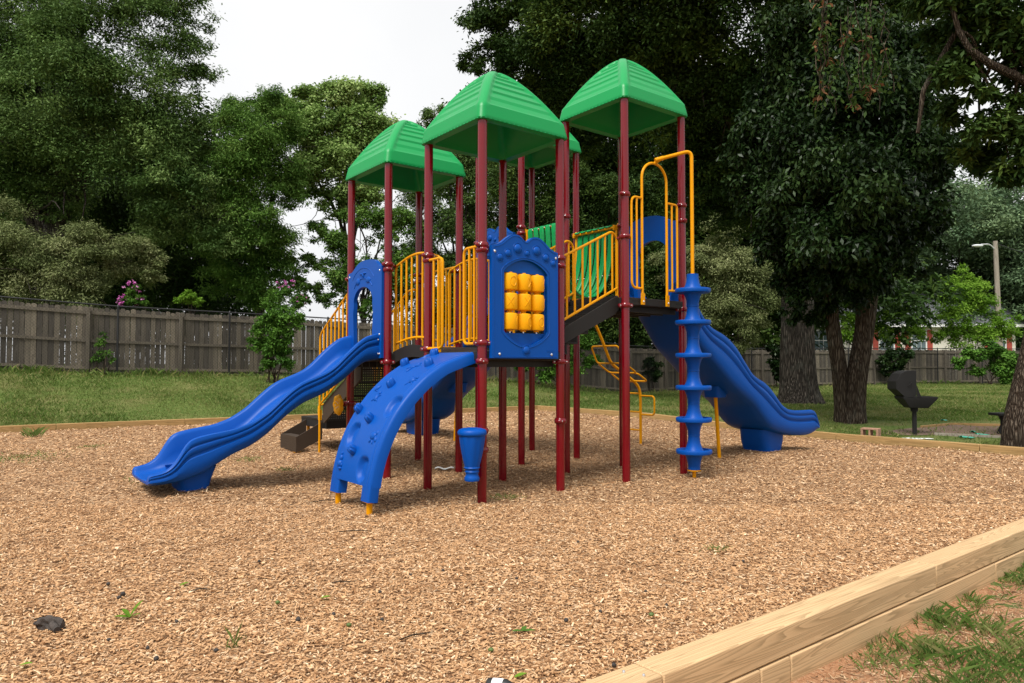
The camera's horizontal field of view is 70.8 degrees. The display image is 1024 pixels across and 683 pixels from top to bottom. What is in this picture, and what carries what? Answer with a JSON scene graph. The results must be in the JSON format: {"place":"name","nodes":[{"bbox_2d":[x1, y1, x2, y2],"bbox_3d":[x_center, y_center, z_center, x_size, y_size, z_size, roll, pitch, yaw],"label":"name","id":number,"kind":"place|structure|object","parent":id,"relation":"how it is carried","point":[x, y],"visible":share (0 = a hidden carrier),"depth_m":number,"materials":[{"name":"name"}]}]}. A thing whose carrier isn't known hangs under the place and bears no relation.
{"place":"outdoors","nodes":[
{"label":"outdoors","id":0,"kind":"place"},
{"bbox_2d":[486,678,512,682],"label":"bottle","id":1,"kind":"object","parent":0,"point":[496,680],"visible":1,"depth_m":3.15,"materials":[{"name":"plastic"}]},
{"bbox_2d":[0,410,1023,682],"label":"mulch ground","id":2,"kind":"structure","parent":0,"point":[264,472],"depth_m":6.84,"materials":[{"name":"brown wood"}]},
{"bbox_2d":[20,426,48,436],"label":"weeds","id":3,"kind":"object","parent":2,"relation":"on","point":[37,431],"visible":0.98,"depth_m":13.18,"materials":[{"name":"green plant"}]},
{"bbox_2d":[0,447,82,468],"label":"weeds","id":4,"kind":"object","parent":2,"relation":"on","point":[1,456],"visible":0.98,"depth_m":10.14,"materials":[{"name":"green plant"}]},
{"bbox_2d":[35,615,65,632],"bbox_3d":[-2.499,1.530,3.907,0.174,0.099,0.095,-1,-2,19],"label":"rock","id":5,"kind":"object","parent":2,"relation":"on","point":[52,623],"visible":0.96,"depth_m":3.89,"materials":[{"name":"grey stone"}]},
{"bbox_2d":[75,443,108,447],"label":"weeds","id":6,"kind":"object","parent":2,"relation":"on","point":[92,445],"visible":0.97,"depth_m":11.46,"materials":[{"name":"green plant"}]},
{"bbox_2d":[116,600,142,616],"bbox_3d":[-2.185,1.528,4.101,0.148,0.078,0.060,1,-2,-19],"label":"seedling","id":7,"kind":"object","parent":2,"relation":"on","point":[126,612],"visible":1,"depth_m":4.10,"materials":[{"name":"green plant"}]},
{"bbox_2d":[224,621,242,648],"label":"weeds","id":8,"kind":"object","parent":2,"relation":"on","point":[232,639],"visible":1,"depth_m":3.69,"materials":[{"name":"green plant"}]},
{"bbox_2d":[225,455,260,461],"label":"weeds","id":9,"kind":"object","parent":2,"relation":"on","point":[249,459],"visible":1,"depth_m":10.44,"materials":[{"name":"green plant"}]},
{"bbox_2d":[275,465,299,471],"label":"weeds","id":10,"kind":"object","parent":2,"relation":"on","point":[285,468],"visible":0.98,"depth_m":9.64,"materials":[{"name":"green plant"}]},
{"bbox_2d":[337,530,370,531],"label":"twig","id":11,"kind":"object","parent":2,"relation":"on","point":[353,530],"visible":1,"depth_m":6.19,"materials":[{"name":"brown wood"}]},
{"bbox_2d":[399,631,433,639],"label":"twig","id":12,"kind":"object","parent":2,"relation":"on","point":[415,634],"visible":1,"depth_m":3.82,"materials":[{"name":"brown wood"}]},
{"bbox_2d":[132,58,819,515],"bbox_3d":[0.109,-0.994,10.256,8.221,5.689,7.501,-1,-2,20],"label":"play structure","id":13,"kind":"object","parent":2,"relation":"on","point":[504,322],"visible":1,"depth_m":9.15,"materials":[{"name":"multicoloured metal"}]},
{"bbox_2d":[489,491,526,500],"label":"weeds","id":14,"kind":"object","parent":2,"relation":"on","point":[499,495],"visible":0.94,"depth_m":7.83,"materials":[{"name":"green plant"}]},
{"bbox_2d":[514,672,525,676],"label":"fallen leaf","id":15,"kind":"object","parent":2,"relation":"on","point":[520,674],"visible":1,"depth_m":3.31,"materials":[{"name":"green plant"}]},
{"bbox_2d":[512,626,533,630],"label":"leaf sprig","id":16,"kind":"object","parent":2,"relation":"on","point":[523,628],"visible":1,"depth_m":3.92,"materials":[{"name":"green plant"}]},
{"bbox_2d":[699,543,732,552],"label":"weeds","id":17,"kind":"object","parent":2,"relation":"on","point":[717,547],"visible":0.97,"depth_m":5.60,"materials":[{"name":"green plant"}]},
{"bbox_2d":[0,363,1023,682],"bbox_3d":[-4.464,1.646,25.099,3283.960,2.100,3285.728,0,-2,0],"label":"lawn","id":18,"kind":"structure","parent":0,"point":[838,663],"depth_m":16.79,"materials":[{"name":"green plant"}]},
{"bbox_2d":[0,424,55,432],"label":"landscape timber","id":19,"kind":"object","parent":18,"relation":"on","point":[12,428],"visible":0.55,"depth_m":14.22,"materials":[{"name":"brown wood"}]},
{"bbox_2d":[0,62,165,363],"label":"woodland tree","id":20,"kind":"object","parent":18,"relation":"on","point":[25,225],"visible":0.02,"depth_m":40.24,"materials":[{"name":"green plant"}]},
{"bbox_2d":[0,190,169,343],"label":"shrubby tree","id":21,"kind":"object","parent":18,"relation":"on","point":[41,262],"visible":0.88,"depth_m":25.18,"materials":[{"name":"green plant"}]},
{"bbox_2d":[89,332,116,373],"bbox_3d":[-12.503,0.332,21.946,0.866,1.328,0.449,0,-2,0],"label":"plant","id":22,"kind":"object","parent":18,"relation":"on","point":[105,352],"visible":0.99,"depth_m":21.90,"materials":[{"name":"green plant"}]},
{"bbox_2d":[56,419,184,429],"bbox_3d":[-8.243,1.777,15.268,2.397,0.170,0.140,1,-2,-34],"label":"landscape timber","id":23,"kind":"object","parent":18,"relation":"on","point":[99,425],"visible":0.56,"depth_m":15.16,"materials":[{"name":"brown wood"}]},
{"bbox_2d":[0,0,247,364],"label":"oak tree","id":24,"kind":"object","parent":18,"relation":"on","point":[39,158],"visible":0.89,"depth_m":28.22,"materials":[{"name":"green plant"}]},
{"bbox_2d":[6,165,245,367],"bbox_3d":[-17.959,-3.511,34.243,12.568,10.031,6.976,0,-2,14],"label":"understory tree","id":25,"kind":"object","parent":18,"relation":"on","point":[179,271],"visible":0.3,"depth_m":33.42,"materials":[{"name":"green plant"}]},
{"bbox_2d":[117,280,149,337],"bbox_3d":[-12.806,-0.517,24.290,1.064,3.147,0.662,1,-2,-25],"label":"flowering shrub","id":26,"kind":"object","parent":18,"relation":"on","point":[141,300],"visible":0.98,"depth_m":24.27,"materials":[{"name":"green plant"}]},
{"bbox_2d":[20,86,285,366],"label":"woodland tree","id":27,"kind":"object","parent":18,"relation":"on","point":[200,108],"visible":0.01,"depth_m":41.79,"materials":[{"name":"green plant"}]},
{"bbox_2d":[4,1,316,363],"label":"woodland tree","id":28,"kind":"object","parent":18,"relation":"on","point":[239,306],"visible":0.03,"depth_m":41.78,"materials":[{"name":"green plant"}]},
{"bbox_2d":[173,289,203,368],"bbox_3d":[-11.217,-0.344,25.012,1.128,2.967,0.604,0,-2,0],"label":"round shrub","id":29,"kind":"object","parent":18,"relation":"on","point":[187,296],"visible":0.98,"depth_m":24.96,"materials":[{"name":"green plant"}]},
{"bbox_2d":[185,414,307,424],"bbox_3d":[-6.109,1.826,16.717,2.747,0.170,0.140,1,-2,-34],"label":"landscape timber","id":30,"kind":"object","parent":18,"relation":"on","point":[194,421],"visible":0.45,"depth_m":16.22,"materials":[{"name":"brown wood"}]},
{"bbox_2d":[179,83,317,372],"bbox_3d":[-11.241,-4.884,30.671,5.176,12.732,4.857,-1,-2,24],"label":"locust tree","id":31,"kind":"object","parent":18,"relation":"on","point":[263,128],"visible":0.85,"depth_m":30.14,"materials":[{"name":"green plant"}]},
{"bbox_2d":[246,304,308,382],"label":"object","id":32,"kind":"object","parent":18,"relation":"on","point":[274,321],"visible":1,"depth_m":23.02,"materials":[{"name":"green plant"}]},
{"bbox_2d":[259,279,310,373],"bbox_3d":[-8.190,-0.507,25.964,1.862,3.470,0.996,0,-2,0],"label":"flowering shrub","id":33,"kind":"object","parent":18,"relation":"on","point":[272,303],"visible":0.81,"depth_m":25.90,"materials":[{"name":"green plant"}]},
{"bbox_2d":[268,75,405,322],"bbox_3d":[-8.727,-5.422,34.627,7.977,14.275,4.950,-1,-2,29],"label":"maple tree","id":34,"kind":"object","parent":18,"relation":"on","point":[348,127],"visible":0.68,"depth_m":33.46,"materials":[{"name":"green plant"}]},
{"bbox_2d":[294,199,436,336],"bbox_3d":[-6.558,-2.332,32.148,6.516,7.931,3.154,0,-2,0],"label":"young maple tree","id":35,"kind":"object","parent":18,"relation":"on","point":[334,240],"visible":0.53,"depth_m":31.74,"materials":[{"name":"green plant"}]},
{"bbox_2d":[392,102,497,330],"bbox_3d":[-3.374,-5.379,37.951,6.626,14.817,4.614,-1,-2,25],"label":"open crowned tree","id":36,"kind":"object","parent":18,"relation":"on","point":[446,228],"visible":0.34,"depth_m":37.49,"materials":[{"name":"green plant"}]},
{"bbox_2d":[397,204,516,340],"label":"woodland tree","id":37,"kind":"object","parent":18,"relation":"on","point":[466,243],"visible":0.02,"depth_m":48.69,"materials":[{"name":"green plant"}]},
{"bbox_2d":[453,408,474,412],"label":"landscape timber","id":38,"kind":"object","parent":18,"relation":"on","point":[467,410],"depth_m":19.96,"materials":[{"name":"brown wood"}]},
{"bbox_2d":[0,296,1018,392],"bbox_3d":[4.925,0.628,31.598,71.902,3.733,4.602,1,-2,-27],"label":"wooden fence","id":39,"kind":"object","parent":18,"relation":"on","point":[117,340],"visible":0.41,"depth_m":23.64,"materials":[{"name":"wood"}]},
{"bbox_2d":[514,330,603,386],"bbox_3d":[1.699,0.661,28.347,3.735,2.539,1.740,0,-2,-11],"label":"fence creeper","id":40,"kind":"object","parent":39,"relation":"attached to","point":[587,342],"visible":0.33,"depth_m":28.06,"materials":[{"name":"green plant"}]},
{"bbox_2d":[641,356,664,392],"bbox_3d":[6.398,1.508,32.900,1.244,1.704,0.895,0,-2,0],"label":"fence creeper","id":41,"kind":"object","parent":39,"relation":"attached to","point":[657,374],"visible":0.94,"depth_m":32.81,"materials":[{"name":"green plant"}]},
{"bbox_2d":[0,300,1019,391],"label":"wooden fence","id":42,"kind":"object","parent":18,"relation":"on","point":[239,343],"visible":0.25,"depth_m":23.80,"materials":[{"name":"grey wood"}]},
{"bbox_2d":[765,344,779,387],"bbox_3d":[13.758,1.270,37.382,1.311,2.342,0.913,0,-2,0],"label":"ivy","id":43,"kind":"object","parent":42,"relation":"attached to","point":[774,351],"visible":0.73,"depth_m":37.29,"materials":[{"name":"green plant"}]},
{"bbox_2d":[874,347,915,377],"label":"ivy","id":44,"kind":"object","parent":42,"relation":"attached to","point":[885,364],"visible":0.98,"depth_m":40.92,"materials":[{"name":"green plant"}]},
{"bbox_2d":[950,339,1018,384],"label":"bush","id":45,"kind":"object","parent":42,"relation":"attached to","point":[1002,367],"visible":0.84,"depth_m":40.93,"materials":[{"name":"green plant"}]},
{"bbox_2d":[487,405,537,411],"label":"landscape timber","id":46,"kind":"object","parent":18,"relation":"on","point":[496,409],"visible":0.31,"depth_m":20.74,"materials":[{"name":"brown wood"}]},
{"bbox_2d":[536,405,582,412],"bbox_3d":[1.338,1.960,20.662,0.140,0.170,1.992,2,-2,-38],"label":"landscape timber","id":47,"kind":"object","parent":18,"relation":"on","point":[547,408],"visible":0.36,"depth_m":20.89,"materials":[{"name":"brown wood"}]},
{"bbox_2d":[395,69,733,339],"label":"woodland tree","id":48,"kind":"object","parent":18,"relation":"on","point":[466,190],"depth_m":45.04,"materials":[{"name":"green plant"}]},
{"bbox_2d":[463,157,726,347],"bbox_3d":[4.321,-4.005,36.465,14.276,12.767,6.283,0,-2,0],"label":"shaded tree","id":49,"kind":"object","parent":18,"relation":"on","point":[601,190],"visible":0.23,"depth_m":35.38,"materials":[{"name":"green plant"}]},
{"bbox_2d":[467,72,748,348],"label":"woodland tree","id":50,"kind":"object","parent":18,"relation":"on","point":[610,165],"visible":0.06,"depth_m":43.45,"materials":[{"name":"green plant"}]},
{"bbox_2d":[581,408,644,416],"bbox_3d":[2.639,1.903,18.983,0.140,0.170,2.242,2,-2,-38],"label":"landscape timber","id":51,"kind":"object","parent":18,"relation":"on","point":[606,412],"visible":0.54,"depth_m":19.05,"materials":[{"name":"brown wood"}]},
{"bbox_2d":[450,0,915,403],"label":"great oak","id":52,"kind":"object","parent":18,"relation":"on","point":[560,51],"visible":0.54,"depth_m":22.96,"materials":[{"name":"green plant"}]},
{"bbox_2d":[643,413,727,428],"bbox_3d":[4.095,1.890,17.102,0.140,0.170,2.494,1,0,-38],"label":"landscape timber","id":53,"kind":"object","parent":18,"relation":"on","point":[724,425],"visible":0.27,"depth_m":17.32,"materials":[{"name":"brown wood"}]},
{"bbox_2d":[646,213,780,362],"bbox_3d":[9.515,-1.779,33.453,6.637,8.714,3.462,0,-2,0],"label":"olive tree","id":54,"kind":"object","parent":18,"relation":"on","point":[731,271],"visible":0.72,"depth_m":32.92,"materials":[{"name":"green plant"}]},
{"bbox_2d":[511,9,967,350],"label":"woodland tree","id":55,"kind":"object","parent":18,"relation":"on","point":[914,300],"visible":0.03,"depth_m":43.00,"materials":[{"name":"green plant"}]},
{"bbox_2d":[725,669,759,682],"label":"landscape timber","id":56,"kind":"object","parent":18,"relation":"on","point":[752,676],"visible":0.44,"depth_m":3.36,"materials":[{"name":"yellow wood"}]},
{"bbox_2d":[582,664,661,682],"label":"landscape timber","id":57,"kind":"object","parent":56,"relation":"on","point":[633,673],"visible":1,"depth_m":2.98,"materials":[{"name":"yellow wood"}]},
{"bbox_2d":[644,56,861,349],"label":"woodland tree","id":58,"kind":"object","parent":18,"relation":"on","point":[776,318],"visible":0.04,"depth_m":46.19,"materials":[{"name":"green plant"}]},
{"bbox_2d":[757,656,789,682],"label":"landscape timber","id":59,"kind":"object","parent":18,"relation":"on","point":[776,671],"visible":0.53,"depth_m":3.49,"materials":[{"name":"yellow wood"}]},
{"bbox_2d":[728,425,836,439],"bbox_3d":[5.624,1.897,15.125,0.140,0.170,2.492,2,-1,-38],"label":"landscape timber","id":60,"kind":"object","parent":18,"relation":"on","point":[824,435],"visible":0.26,"depth_m":14.36,"materials":[{"name":"brown wood"}]},
{"bbox_2d":[714,0,986,423],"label":"twin trunked tree","id":61,"kind":"object","parent":18,"relation":"on","point":[869,168],"visible":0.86,"depth_m":16.91,"materials":[{"name":"green plant"}]},
{"bbox_2d":[839,299,874,349],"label":"light shrub","id":62,"kind":"object","parent":18,"relation":"on","point":[847,334],"visible":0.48,"depth_m":43.31,"materials":[{"name":"green plant"}]},
{"bbox_2d":[860,427,880,435],"bbox_3d":[7.420,1.889,14.894,0.340,0.198,0.204,-2,-3,43],"label":"concrete block","id":63,"kind":"object","parent":18,"relation":"on","point":[870,431],"depth_m":14.83,"materials":[{"name":"beige concrete"}]},
{"bbox_2d":[786,563,995,680],"bbox_3d":[2.405,1.670,4.469,2.711,0.159,0.160,2,-2,-38],"label":"landscape timber","id":64,"kind":"object","parent":18,"relation":"on","point":[808,659],"visible":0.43,"depth_m":4.14,"materials":[{"name":"yellow wood"}]},
{"bbox_2d":[636,560,935,682],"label":"landscape timber","id":65,"kind":"object","parent":64,"relation":"on","point":[728,654],"visible":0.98,"depth_m":3.62,"materials":[{"name":"yellow wood"}]},
{"bbox_2d":[767,292,1023,351],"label":"house","id":66,"kind":"structure","parent":18,"relation":"on","point":[1007,345],"depth_m":56.02,"materials":[{"name":"beige"}]},
{"bbox_2d":[815,330,827,350],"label":"window","id":67,"kind":"structure","parent":66,"relation":"in","point":[817,339],"depth_m":56.01,"materials":[{"name":"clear glass"}]},
{"bbox_2d":[878,332,894,349],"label":"window","id":68,"kind":"structure","parent":66,"relation":"in","point":[880,342],"depth_m":56.00,"materials":[{"name":"clear glass"}]},
{"bbox_2d":[911,330,926,349],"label":"window","id":69,"kind":"structure","parent":66,"relation":"in","point":[923,345],"depth_m":56.01,"materials":[{"name":"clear glass"}]},
{"bbox_2d":[874,299,927,349],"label":"spreading shrub","id":70,"kind":"object","parent":18,"relation":"on","point":[917,331],"visible":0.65,"depth_m":43.51,"materials":[{"name":"green plant"}]},
{"bbox_2d":[836,433,980,451],"bbox_3d":[7.154,1.855,13.149,0.140,0.170,2.492,2,-2,-38],"label":"landscape timber","id":71,"kind":"object","parent":18,"relation":"on","point":[895,441],"visible":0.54,"depth_m":13.02,"materials":[{"name":"brown wood"}]},
{"bbox_2d":[804,0,1023,446],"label":"leaning tree","id":72,"kind":"object","parent":18,"relation":"on","point":[995,26],"visible":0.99,"depth_m":12.48,"materials":[{"name":"green plant"}]},
{"bbox_2d":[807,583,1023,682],"bbox_3d":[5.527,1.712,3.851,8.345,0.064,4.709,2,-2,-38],"label":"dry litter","id":73,"kind":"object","parent":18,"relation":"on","point":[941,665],"visible":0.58,"depth_m":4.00,"materials":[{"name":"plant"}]},
{"bbox_2d":[826,562,1023,682],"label":"grass","id":74,"kind":"structure","parent":18,"relation":"on","point":[934,647],"depth_m":3.96,"materials":[{"name":"green plant"}]},
{"bbox_2d":[898,229,970,291],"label":"woodland tree","id":75,"kind":"object","parent":18,"relation":"on","point":[939,279],"visible":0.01,"depth_m":64.91,"materials":[{"name":"green plant"}]},
{"bbox_2d":[920,423,951,427],"bbox_3d":[9.994,1.997,16.942,1.434,0.105,0.040,1,-2,-34],"label":"edging board","id":76,"kind":"object","parent":18,"relation":"on","point":[934,425],"visible":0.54,"depth_m":16.87,"materials":[{"name":"brown wood"}]},
{"bbox_2d":[880,234,1021,342],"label":"woodland tree","id":77,"kind":"object","parent":18,"relation":"on","point":[927,254],"visible":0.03,"depth_m":59.69,"materials":[{"name":"green plant"}]},
{"bbox_2d":[908,163,1023,348],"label":"woodland tree","id":78,"kind":"object","parent":18,"relation":"on","point":[964,231],"visible":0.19,"depth_m":56.86,"materials":[{"name":"green plant"}]},
{"bbox_2d":[934,433,1000,437],"bbox_3d":[9.556,1.964,14.792,1.517,0.105,0.041,0,-2,27],"label":"edging board","id":79,"kind":"object","parent":18,"relation":"on","point":[973,435],"visible":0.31,"depth_m":14.85,"materials":[{"name":"brown wood"}]},
{"bbox_2d":[922,187,1023,349],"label":"woodland tree","id":80,"kind":"object","parent":18,"relation":"on","point":[1012,282],"visible":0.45,"depth_m":57.34,"materials":[{"name":"green plant"}]},
{"bbox_2d":[928,263,1023,349],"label":"tall shrub","id":81,"kind":"object","parent":18,"relation":"on","point":[998,324],"visible":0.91,"depth_m":44.20,"materials":[{"name":"green plant"}]},
{"bbox_2d":[952,423,999,425],"bbox_3d":[11.188,2.001,17.142,1.262,0.105,0.041,-1,-2,18],"label":"edging board","id":82,"kind":"object","parent":18,"relation":"on","point":[980,424],"visible":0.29,"depth_m":17.16,"materials":[{"name":"brown wood"}]},
{"bbox_2d":[953,139,1023,301],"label":"woodland tree","id":83,"kind":"object","parent":18,"relation":"on","point":[1017,197],"visible":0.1,"depth_m":61.80,"materials":[{"name":"green plant"}]},
{"bbox_2d":[972,241,1021,346],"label":"utility pole","id":84,"kind":"object","parent":18,"relation":"on","point":[996,269],"visible":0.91,"depth_m":52.06,"materials":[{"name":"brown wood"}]},
{"bbox_2d":[980,444,1023,455],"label":"landscape timber","id":85,"kind":"object","parent":18,"relation":"on","point":[1006,450],"visible":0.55,"depth_m":11.85,"materials":[{"name":"brown wood"}]},
{"bbox_2d":[993,549,1023,579],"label":"landscape timber","id":86,"kind":"object","parent":18,"relation":"on","point":[1011,562],"visible":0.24,"depth_m":5.41,"materials":[{"name":"yellow wood"}]},
{"bbox_2d":[911,518,1023,587],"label":"landscape timber","id":87,"kind":"object","parent":86,"relation":"on","point":[960,559],"visible":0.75,"depth_m":5.11,"materials":[{"name":"yellow wood"}]},
{"bbox_2d":[0,0,1023,364],"label":"sky","id":88,"kind":"structure","parent":0,"point":[408,47],"materials":[{"name":"white"}]},
{"bbox_2d":[886,425,999,435],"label":"dirt","id":89,"kind":"structure","parent":0,"point":[926,430],"depth_m":15.95,"materials":[{"name":"soil"}]},
{"bbox_2d":[887,370,937,434],"bbox_3d":[8.562,1.351,15.288,0.923,1.470,0.527,0,-2,7],"label":"park grill","id":90,"kind":"object","parent":89,"relation":"on","point":[902,387],"visible":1,"depth_m":15.13,"materials":[{"name":"black metal"}]},
{"bbox_2d":[988,412,1003,433],"bbox_3d":[10.997,1.775,15.431,1.500,0.505,0.320,0,-2,-9],"label":"bench","id":91,"kind":"object","parent":89,"relation":"on","point":[1000,415],"visible":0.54,"depth_m":15.34,"materials":[{"name":"black metal"}]}
]}

